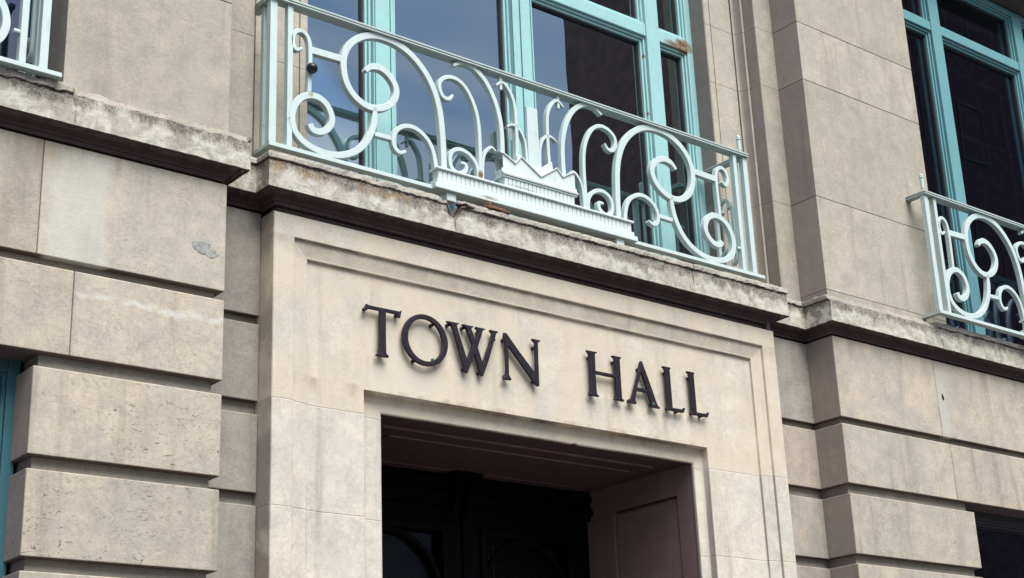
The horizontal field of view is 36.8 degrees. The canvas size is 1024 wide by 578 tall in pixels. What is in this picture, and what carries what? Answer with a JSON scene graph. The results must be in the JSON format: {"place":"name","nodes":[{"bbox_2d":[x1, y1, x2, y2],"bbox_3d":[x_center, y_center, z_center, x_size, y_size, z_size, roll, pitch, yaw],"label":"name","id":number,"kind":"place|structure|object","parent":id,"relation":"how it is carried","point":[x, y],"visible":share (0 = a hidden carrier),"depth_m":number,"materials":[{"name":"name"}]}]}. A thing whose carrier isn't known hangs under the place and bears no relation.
{"place":"outdoors","nodes":[
{"label":"outdoors","id":0,"kind":"place"},
{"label":"pavement","id":1,"kind":"structure","parent":0,"visible":0},
{"bbox_2d":[0,0,1023,577],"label":"town hall","id":2,"kind":"structure","parent":1,"relation":"on","point":[198,378],"depth_m":8.71,"materials":[{"name":"stone"}]},
{"bbox_2d":[0,358,20,577],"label":"ground floor window","id":3,"kind":"structure","parent":2,"relation":"in","point":[9,369],"depth_m":6.33,"materials":[{"name":"teal paint"}]},
{"bbox_2d":[0,0,32,75],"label":"side window","id":4,"kind":"structure","parent":2,"relation":"in","point":[8,48],"depth_m":7.43,"materials":[{"name":"teal paint"}]},
{"bbox_2d":[0,0,61,80],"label":"balcony railing","id":5,"kind":"object","parent":2,"relation":"on","point":[36,43],"visible":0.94,"depth_m":6.62,"materials":[{"name":"white metal"}]},
{"bbox_2d":[362,304,401,357],"bbox_3d":[-0.649,0.215,7.643,0.229,0.263,0.039,13,-25,-37],"label":"letter","id":6,"kind":"object","parent":2,"relation":"attached to","point":[381,351],"visible":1,"depth_m":7.63,"materials":[{"name":"brown metal"}]},
{"bbox_2d":[401,314,447,366],"bbox_3d":[-0.448,0.263,7.797,0.282,0.272,0.039,13,-25,-37],"label":"letter","id":7,"kind":"object","parent":2,"relation":"attached to","point":[408,349],"visible":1,"depth_m":7.78,"materials":[{"name":"brown metal"}]},
{"bbox_2d":[445,321,497,376],"bbox_3d":[-0.209,0.322,7.979,0.338,0.261,0.039,13,-25,-37],"label":"letter","id":8,"kind":"object","parent":2,"relation":"attached to","point":[474,353],"visible":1,"depth_m":7.97,"materials":[{"name":"brown metal"}]},
{"bbox_2d":[381,465,593,577],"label":"entrance door","id":9,"kind":"structure","parent":2,"relation":"in","point":[455,524],"depth_m":8.97,"materials":[{"name":"black paint"}]},
{"bbox_2d":[483,202,510,213],"bbox_3d":[-0.084,-0.432,8.260,0.150,0.045,0.060,13,-25,-37],"label":"rusty bracket","id":10,"kind":"object","parent":2,"relation":"on","point":[488,205],"visible":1,"depth_m":8.23,"materials":[{"name":"metal"}]},
{"bbox_2d":[252,0,764,280],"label":"balcony railing","id":11,"kind":"object","parent":2,"relation":"on","point":[528,186],"visible":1,"depth_m":8.53,"materials":[{"name":"white metal"}]},
{"bbox_2d":[306,62,317,73],"bbox_3d":[-1.016,-1.119,7.794,0.053,0.057,0.060,13,-25,-37],"label":"black cap","id":12,"kind":"object","parent":11,"relation":"attached to","point":[311,68],"visible":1,"depth_m":7.78,"materials":[{"name":"metal"}]},
{"bbox_2d":[307,0,709,267],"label":"balcony window","id":13,"kind":"structure","parent":2,"relation":"in","point":[634,57],"depth_m":9.53,"materials":[{"name":"teal glass"}]},
{"bbox_2d":[500,333,539,386],"bbox_3d":[0.043,0.379,8.173,0.266,0.262,0.039,13,-25,-37],"label":"letter","id":14,"kind":"object","parent":2,"relation":"attached to","point":[532,374],"visible":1,"depth_m":8.15,"materials":[{"name":"brown metal"}]},
{"bbox_2d":[585,350,623,401],"bbox_3d":[0.507,0.486,8.530,0.263,0.257,0.039,13,-25,-37],"label":"letter","id":15,"kind":"object","parent":2,"relation":"attached to","point":[615,363],"visible":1,"depth_m":8.51,"materials":[{"name":"brown metal"}]},
{"bbox_2d":[626,361,659,408],"bbox_3d":[0.728,0.536,8.698,0.248,0.262,0.042,13,-25,-37],"label":"letter","id":16,"kind":"object","parent":2,"relation":"attached to","point":[641,371],"visible":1,"depth_m":8.70,"materials":[{"name":"brown metal"}]},
{"bbox_2d":[661,366,684,413],"bbox_3d":[0.920,0.584,8.846,0.157,0.263,0.039,13,-25,-37],"label":"letter","id":17,"kind":"object","parent":2,"relation":"attached to","point":[667,381],"visible":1,"depth_m":8.81,"materials":[{"name":"brown metal"}]},
{"bbox_2d":[685,371,708,417],"bbox_3d":[1.072,0.619,8.963,0.157,0.263,0.039,13,-25,-37],"label":"letter","id":18,"kind":"object","parent":2,"relation":"attached to","point":[691,384],"visible":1,"depth_m":8.93,"materials":[{"name":"brown metal"}]},
{"bbox_2d":[901,0,1023,345],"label":"side window","id":19,"kind":"structure","parent":2,"relation":"in","point":[966,57],"depth_m":11.99,"materials":[{"name":"glass"}]},
{"bbox_2d":[905,173,1023,338],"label":"balcony railing","id":20,"kind":"object","parent":2,"relation":"on","point":[994,221],"visible":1,"depth_m":10.68,"materials":[{"name":"white metal"}]},
{"bbox_2d":[966,510,1023,577],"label":"ground floor window","id":21,"kind":"structure","parent":2,"relation":"in","point":[1000,538],"depth_m":10.62,"materials":[{"name":"black glass"}]}
]}

